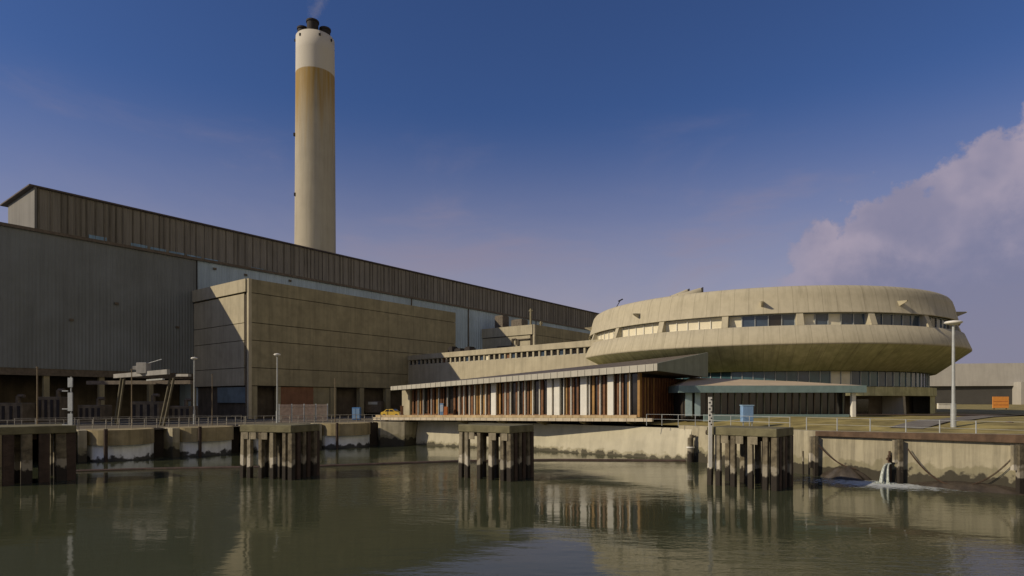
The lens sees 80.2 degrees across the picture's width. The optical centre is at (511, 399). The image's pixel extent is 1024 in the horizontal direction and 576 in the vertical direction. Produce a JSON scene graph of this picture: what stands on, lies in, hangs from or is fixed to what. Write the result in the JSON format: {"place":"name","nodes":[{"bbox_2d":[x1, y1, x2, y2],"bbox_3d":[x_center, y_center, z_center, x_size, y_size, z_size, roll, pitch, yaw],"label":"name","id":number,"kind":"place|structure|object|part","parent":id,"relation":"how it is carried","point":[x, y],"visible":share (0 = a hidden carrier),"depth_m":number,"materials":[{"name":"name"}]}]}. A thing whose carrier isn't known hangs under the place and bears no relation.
{"place":"outdoors","nodes":[
{"label":"outdoors","id":0,"kind":"place"},
{"bbox_2d":[0,415,678,431],"bbox_3d":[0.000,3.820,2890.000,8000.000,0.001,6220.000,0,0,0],"label":"ground","id":1,"kind":"structure","parent":0,"point":[102,425],"depth_m":102.78,"materials":[{"name":"grey concrete"}]},
{"bbox_2d":[0,394,35,422],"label":"pump housing","id":2,"kind":"object","parent":1,"relation":"on","point":[12,411],"visible":0.93,"depth_m":98.50,"materials":[{"name":"metal"}]},
{"bbox_2d":[36,367,38,423],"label":"mast","id":3,"kind":"object","parent":1,"relation":"on","point":[37,398],"visible":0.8,"depth_m":75.94,"materials":[{"name":"grey metal"}]},
{"bbox_2d":[0,419,77,429],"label":"railing","id":4,"kind":"object","parent":1,"relation":"on","point":[35,422],"visible":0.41,"depth_m":73.91,"materials":[{"name":"metal"}]},
{"bbox_2d":[38,389,72,422],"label":"pump housing","id":5,"kind":"object","parent":1,"relation":"on","point":[50,409],"visible":0.84,"depth_m":101.00,"materials":[{"name":"metal"}]},
{"bbox_2d":[78,397,111,421],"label":"pump housing","id":6,"kind":"object","parent":1,"relation":"on","point":[99,411],"visible":0.94,"depth_m":103.50,"materials":[{"name":"metal"}]},
{"bbox_2d":[14,415,241,426],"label":"railing","id":7,"kind":"object","parent":1,"relation":"on","point":[111,421],"visible":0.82,"depth_m":88.56,"materials":[{"name":"metal"}]},
{"bbox_2d":[131,369,132,427],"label":"mast","id":8,"kind":"object","parent":1,"relation":"on","point":[131,397],"visible":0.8,"depth_m":81.94,"materials":[{"name":"metal"}]},
{"bbox_2d":[86,359,192,425],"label":"gantry crane","id":9,"kind":"object","parent":1,"relation":"on","point":[142,368],"visible":0.98,"depth_m":90.48,"materials":[{"name":"grey paint"}]},
{"bbox_2d":[132,394,167,421],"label":"pump housing","id":10,"kind":"object","parent":1,"relation":"on","point":[153,407],"visible":0.91,"depth_m":106.00,"materials":[{"name":"metal"}]},
{"bbox_2d":[78,416,244,429],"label":"railing","id":11,"kind":"object","parent":1,"relation":"on","point":[132,423],"visible":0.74,"depth_m":81.42,"materials":[{"name":"metal"}]},
{"bbox_2d":[167,398,197,420],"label":"pump housing","id":12,"kind":"object","parent":1,"relation":"on","point":[185,410],"visible":0.87,"depth_m":108.50,"materials":[{"name":"metal"}]},
{"bbox_2d":[191,357,197,423],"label":"lamp post","id":13,"kind":"object","parent":1,"relation":"on","point":[194,358],"visible":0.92,"depth_m":95.93,"materials":[{"name":"metal"}]},
{"bbox_2d":[0,184,599,418],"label":"turbine hall","id":14,"kind":"structure","parent":1,"relation":"on","point":[92,289],"depth_m":127.47,"materials":[{"name":"metal"}]},
{"bbox_2d":[279,404,327,421],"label":"palisade fence","id":15,"kind":"object","parent":1,"relation":"on","point":[319,412],"visible":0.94,"depth_m":107.50,"materials":[{"name":"metal"}]},
{"bbox_2d":[245,414,380,423],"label":"railing","id":16,"kind":"object","parent":1,"relation":"on","point":[314,419],"visible":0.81,"depth_m":94.95,"materials":[{"name":"metal"}]},
{"bbox_2d":[293,18,335,252],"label":"chimney","id":17,"kind":"object","parent":1,"relation":"on","point":[315,203],"visible":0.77,"depth_m":296.79,"materials":[{"name":"concrete"}]},
{"bbox_2d":[192,278,455,418],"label":"annexe building","id":18,"kind":"structure","parent":1,"relation":"on","point":[342,354],"depth_m":131.34,"materials":[{"name":"brown concrete"}]},
{"bbox_2d":[281,387,312,417],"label":"shutter door","id":19,"kind":"structure","parent":18,"relation":"in","point":[299,396],"depth_m":129.03,"materials":[{"name":"orange metal"}]},
{"bbox_2d":[352,407,360,419],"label":"equipment cabinet","id":20,"kind":"object","parent":1,"relation":"on","point":[356,410],"visible":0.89,"depth_m":111.50,"materials":[{"name":"blue metal"}]},
{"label":"door","id":21,"kind":"part","parent":20,"relation":"part of","materials":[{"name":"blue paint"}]},
{"bbox_2d":[365,401,383,413],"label":"van","id":22,"kind":"object","parent":1,"relation":"on","point":[374,407],"visible":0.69,"depth_m":145.00,"materials":[{"name":"metal"}]},
{"bbox_2d":[482,324,589,348],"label":"annexe building","id":23,"kind":"structure","parent":1,"relation":"on","point":[521,335],"depth_m":205.38,"materials":[{"name":"brown concrete"}]},
{"bbox_2d":[495,315,508,327],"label":"roof plant","id":24,"kind":"object","parent":23,"relation":"on","point":[501,320],"visible":0.74,"depth_m":209.03,"materials":[{"name":"metal"}]},
{"bbox_2d":[511,319,527,325],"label":"roof plant","id":25,"kind":"object","parent":23,"relation":"on","point":[517,322],"visible":0.7,"depth_m":206.22,"materials":[{"name":"metal"}]},
{"bbox_2d":[529,309,532,324],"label":"vent pipe","id":26,"kind":"object","parent":23,"relation":"on","point":[530,310],"visible":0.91,"depth_m":200.21,"materials":[{"name":"grey metal"}]},
{"bbox_2d":[0,434,1023,575],"bbox_3d":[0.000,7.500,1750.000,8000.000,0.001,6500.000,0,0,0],"label":"water","id":27,"kind":"structure","parent":0,"point":[605,518],"depth_m":37.19,"materials":[{"name":"green liquid"}]},
{"bbox_2d":[0,435,1,466],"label":"quay wall","id":28,"kind":"structure","parent":27,"relation":"in","point":[0,450],"depth_m":67.95,"materials":[{"name":"concrete"}]},
{"bbox_2d":[0,424,75,485],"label":"pile dolphin","id":29,"kind":"object","parent":27,"relation":"in","point":[57,451],"visible":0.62,"depth_m":55.15},
{"bbox_2d":[62,377,72,424],"bbox_3d":[-42.058,0.450,57.560,0.970,5.300,0.239,0,0,0],"label":"marker post","id":30,"kind":"object","parent":29,"relation":"on","point":[70,402],"visible":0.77,"depth_m":57.44,"materials":[{"name":"metal"}]},
{"bbox_2d":[76,427,163,461],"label":"intake bay","id":31,"kind":"object","parent":27,"relation":"in","point":[113,444],"visible":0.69,"depth_m":74.73,"materials":[{"name":"concrete"}]},
{"bbox_2d":[160,425,238,456],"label":"intake bay","id":32,"kind":"object","parent":27,"relation":"in","point":[199,441],"visible":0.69,"depth_m":81.05,"materials":[{"name":"concrete"}]},
{"bbox_2d":[239,423,310,450],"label":"intake bay","id":33,"kind":"object","parent":27,"relation":"in","point":[255,444],"visible":0.02,"depth_m":88.51,"materials":[{"name":"concrete"}]},
{"bbox_2d":[274,353,280,422],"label":"lamp post","id":34,"kind":"object","parent":33,"relation":"on","point":[277,355],"visible":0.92,"depth_m":88.93,"materials":[{"name":"metal"}]},
{"bbox_2d":[240,423,319,479],"bbox_3d":[-22.806,5.940,59.644,6.289,7.120,4.300,0,0,19],"label":"pile dolphin","id":35,"kind":"object","parent":27,"relation":"in","point":[288,451],"visible":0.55,"depth_m":58.27},
{"bbox_2d":[311,422,376,448],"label":"intake bay","id":36,"kind":"object","parent":27,"relation":"in","point":[337,435],"visible":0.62,"depth_m":94.84,"materials":[{"name":"concrete"}]},
{"bbox_2d":[76,459,685,471],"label":"floating boom","id":37,"kind":"object","parent":27,"relation":"on","point":[366,464],"visible":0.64,"depth_m":70.14,"materials":[{"name":"plastic"}]},
{"bbox_2d":[374,421,417,445],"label":"quay block","id":38,"kind":"structure","parent":27,"relation":"in","point":[395,433],"depth_m":99.77,"materials":[{"name":"concrete"}]},
{"bbox_2d":[373,415,656,425],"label":"terrace deck","id":39,"kind":"structure","parent":38,"relation":"on","point":[548,419],"depth_m":88.95,"materials":[{"name":"concrete"}]},
{"bbox_2d":[381,409,403,414],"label":"car","id":40,"kind":"object","parent":39,"relation":"on","point":[391,412],"visible":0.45,"depth_m":103.49,"materials":[{"name":"yellow paint"}]},
{"bbox_2d":[440,403,447,414],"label":"kiosk cabinet","id":41,"kind":"object","parent":39,"relation":"on","point":[443,410],"visible":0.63,"depth_m":98.62,"materials":[{"name":"blue paint"}]},
{"bbox_2d":[391,352,707,420],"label":"restaurant building","id":42,"kind":"structure","parent":39,"relation":"on","point":[639,388],"depth_m":86.60,"materials":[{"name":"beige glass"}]},
{"bbox_2d":[407,339,608,384],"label":"office wing","id":43,"kind":"structure","parent":42,"relation":"on","point":[437,367],"depth_m":131.23,"materials":[{"name":"beige concrete"}]},
{"bbox_2d":[448,346,456,351],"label":"roof plant","id":44,"kind":"object","parent":43,"relation":"on","point":[451,349],"visible":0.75,"depth_m":146.58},
{"bbox_2d":[454,348,463,351],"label":"roof plant","id":45,"kind":"object","parent":43,"relation":"on","point":[458,349],"visible":0.57,"depth_m":144.80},
{"bbox_2d":[464,346,475,350],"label":"roof plant","id":46,"kind":"object","parent":43,"relation":"on","point":[469,348],"visible":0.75,"depth_m":142.51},
{"bbox_2d":[458,423,533,481],"bbox_3d":[-1.616,5.940,59.083,6.332,7.120,4.300,0,0,33],"label":"pile dolphin","id":47,"kind":"object","parent":27,"relation":"in","point":[516,451],"visible":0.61,"depth_m":57.66},
{"bbox_2d":[416,421,691,460],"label":"quay wall","id":48,"kind":"structure","parent":27,"relation":"in","point":[653,442],"depth_m":84.48,"materials":[{"name":"beige concrete"}]},
{"bbox_2d":[686,435,696,461],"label":"mooring post","id":49,"kind":"object","parent":27,"relation":"in","point":[690,447],"visible":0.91,"depth_m":73.11,"materials":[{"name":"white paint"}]},
{"bbox_2d":[705,425,793,490],"bbox_3d":[20.811,5.940,53.488,6.253,7.120,4.300,0,0,42],"label":"pile dolphin","id":50,"kind":"object","parent":27,"relation":"in","point":[774,465],"visible":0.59,"depth_m":52.31},
{"bbox_2d":[708,397,711,466],"bbox_3d":[17.349,2.822,53.196,0.300,6.155,0.108,0,0,0],"label":"tide gauge","id":51,"kind":"object","parent":50,"relation":"attached to","point":[709,431],"visible":1,"depth_m":53.15,"materials":[{"name":"white paint"}]},
{"bbox_2d":[802,451,803,474],"bbox_3d":[29.045,6.800,60.639,0.228,3.403,0.178,0,0,0],"label":"mooring pile","id":52,"kind":"object","parent":27,"relation":"in","point":[802,462],"visible":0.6,"depth_m":60.57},
{"bbox_2d":[819,466,871,480],"bbox_3d":[31.690,6.965,58.047,5.226,1.310,2.729,0,0,43],"label":"mud mound","id":53,"kind":"object","parent":27,"relation":"in","point":[845,473],"visible":0.97,"depth_m":57.32,"materials":[{"name":"brown soil"}]},
{"bbox_2d":[679,425,1023,493],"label":"quay wall","id":54,"kind":"structure","parent":27,"relation":"in","point":[971,457],"depth_m":54.25,"materials":[{"name":"concrete"}]},
{"bbox_2d":[818,445,854,468],"bbox_3d":[31.272,5.442,58.539,0.125,2.241,3.450,0,0,-44],"label":"chain","id":55,"kind":"object","parent":54,"relation":"hanging from","point":[831,457],"visible":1,"depth_m":58.91,"materials":[{"name":"metal"}]},
{"bbox_2d":[886,451,891,482],"bbox_3d":[34.204,6.575,55.149,0.619,3.850,0.313,0,0,-39],"label":"outfall pipe","id":56,"kind":"object","parent":54,"relation":"attached to","point":[889,458],"visible":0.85,"depth_m":55.12,"materials":[{"name":"metal"}]},
{"bbox_2d":[907,449,947,483],"bbox_3d":[36.465,5.760,52.471,0.125,3.071,4.260,0,0,-39],"label":"chain","id":57,"kind":"object","parent":54,"relation":"hanging from","point":[923,468],"visible":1,"depth_m":53.02,"materials":[{"name":"metal"}]},
{"bbox_2d":[973,464,1005,483],"bbox_3d":[38.982,5.835,49.657,3.234,2.773,0.125,0,0,44],"label":"chain","id":58,"kind":"object","parent":54,"relation":"hanging from","point":[1001,468],"visible":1,"depth_m":49.49,"materials":[{"name":"metal"}]},
{"bbox_2d":[871,463,893,483],"bbox_3d":[33.357,6.634,54.719,1.850,1.864,1.781,0,0,0],"label":"water jet","id":59,"kind":"object","parent":27,"relation":"on","point":[884,477],"visible":0.99,"depth_m":54.58},
{"bbox_2d":[824,478,941,490],"bbox_3d":[32.721,7.488,54.044,14.600,0.001,9.200,0,0,29],"label":"foam","id":60,"kind":"object","parent":27,"relation":"on","point":[859,483],"visible":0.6,"depth_m":53.80,"materials":[{"name":"grey"}]},
{"bbox_2d":[907,481,1023,494],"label":"mud bank","id":61,"kind":"structure","parent":27,"relation":"in","point":[971,486],"depth_m":50.23,"materials":[{"name":"brown soil"}]},
{"bbox_2d":[0,0,1023,363],"label":"sky","id":62,"kind":"structure","parent":0,"point":[589,155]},
{"bbox_2d":[561,404,1023,433],"bbox_3d":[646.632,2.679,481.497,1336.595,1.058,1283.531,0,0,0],"label":"grass bank","id":63,"kind":"structure","parent":0,"point":[880,423],"depth_m":70.02,"materials":[{"name":"green plant"}]},
{"bbox_2d":[646,414,784,426],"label":"railing","id":64,"kind":"object","parent":63,"relation":"on","point":[678,419],"visible":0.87,"depth_m":71.67,"materials":[{"name":"metal"}]},
{"bbox_2d":[740,405,753,425],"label":"utility box","id":65,"kind":"object","parent":63,"relation":"on","point":[746,411],"visible":0.81,"depth_m":69.10,"materials":[{"name":"blue paint"}]},
{"bbox_2d":[668,378,866,420],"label":"entrance pavilion","id":66,"kind":"structure","parent":63,"relation":"on","point":[772,398],"depth_m":80.60,"materials":[{"name":"white glass"}]},
{"bbox_2d":[685,393,691,415],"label":"door","id":67,"kind":"structure","parent":66,"relation":"in","point":[688,396],"depth_m":80.06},
{"bbox_2d":[695,393,699,415],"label":"door","id":68,"kind":"structure","parent":66,"relation":"in","point":[697,395],"depth_m":80.06,"materials":[{"name":"metal"}]},
{"bbox_2d":[585,285,971,413],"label":"round control building","id":69,"kind":"structure","parent":63,"relation":"on","point":[890,347],"depth_m":89.69,"materials":[{"name":"concrete"}]},
{"bbox_2d":[598,329,615,339],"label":"window","id":70,"kind":"structure","parent":69,"relation":"in","point":[609,334],"depth_m":109.51,"materials":[{"name":"white glass"}]},
{"bbox_2d":[622,323,658,336],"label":"window","id":71,"kind":"structure","parent":69,"relation":"in","point":[651,328],"depth_m":100.66,"materials":[{"name":"beige glass"}]},
{"bbox_2d":[671,289,689,295],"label":"roof cowl","id":72,"kind":"object","parent":69,"relation":"on","point":[686,290],"visible":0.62,"depth_m":96.63,"materials":[{"name":"concrete"}]},
{"bbox_2d":[677,287,702,295],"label":"roof cowl","id":73,"kind":"object","parent":69,"relation":"on","point":[698,290],"visible":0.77,"depth_m":95.34,"materials":[{"name":"concrete"}]},
{"bbox_2d":[666,317,721,331],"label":"window","id":74,"kind":"structure","parent":69,"relation":"in","point":[704,323],"depth_m":93.42,"materials":[{"name":"beige glass"}]},
{"bbox_2d":[729,314,794,327],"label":"window","id":75,"kind":"structure","parent":69,"relation":"in","point":[770,319],"depth_m":88.70,"materials":[{"name":"glass"}]},
{"bbox_2d":[803,313,865,324],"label":"window","id":76,"kind":"structure","parent":69,"relation":"in","point":[809,318],"depth_m":86.90,"materials":[{"name":"glass"}]},
{"bbox_2d":[857,399,868,413],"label":"doorway","id":77,"kind":"structure","parent":69,"relation":"in","point":[862,404],"depth_m":93.35,"materials":[{"name":"black glass"}]},
{"bbox_2d":[875,313,919,325],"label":"window","id":78,"kind":"structure","parent":69,"relation":"in","point":[882,319],"depth_m":88.01,"materials":[{"name":"glass"}]},
{"bbox_2d":[929,317,949,328],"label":"window","id":79,"kind":"structure","parent":69,"relation":"in","point":[936,322],"depth_m":92.17,"materials":[{"name":"glass"}]},
{"bbox_2d":[806,417,1004,432],"bbox_3d":[35.923,2.494,55.868,0.229,1.452,17.470,0,0,-41],"label":"wire fence","id":80,"kind":"object","parent":63,"relation":"on","point":[906,424],"visible":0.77,"depth_m":55.59,"materials":[{"name":"metal"}]},
{"bbox_2d":[937,403,950,408],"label":"wall","id":81,"kind":"structure","parent":63,"relation":"on","point":[943,405],"depth_m":149.80,"materials":[{"name":"white paint"}]},
{"bbox_2d":[944,320,962,426],"bbox_3d":[42.485,-2.506,58.500,1.560,10.312,1.560,0,0,0],"label":"lamp post","id":82,"kind":"object","parent":63,"relation":"on","point":[953,323],"visible":1,"depth_m":58.38,"materials":[{"name":"metal"}]},
{"bbox_2d":[930,363,1023,404],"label":"storage shed","id":83,"kind":"structure","parent":63,"relation":"on","point":[980,383],"depth_m":294.66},
{"bbox_2d":[992,397,1008,408],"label":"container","id":84,"kind":"object","parent":63,"relation":"on","point":[1000,402],"visible":0.86,"depth_m":139.94,"materials":[{"name":"orange metal"}]},
{"bbox_2d":[849,414,1023,415],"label":"road","id":85,"kind":"structure","parent":0,"point":[932,414],"depth_m":87.90,"materials":[{"name":"grey asphalt"}]},
{"bbox_2d":[895,414,1023,428],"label":"path","id":86,"kind":"structure","parent":0,"point":[918,424],"depth_m":62.63,"materials":[{"name":"concrete"}]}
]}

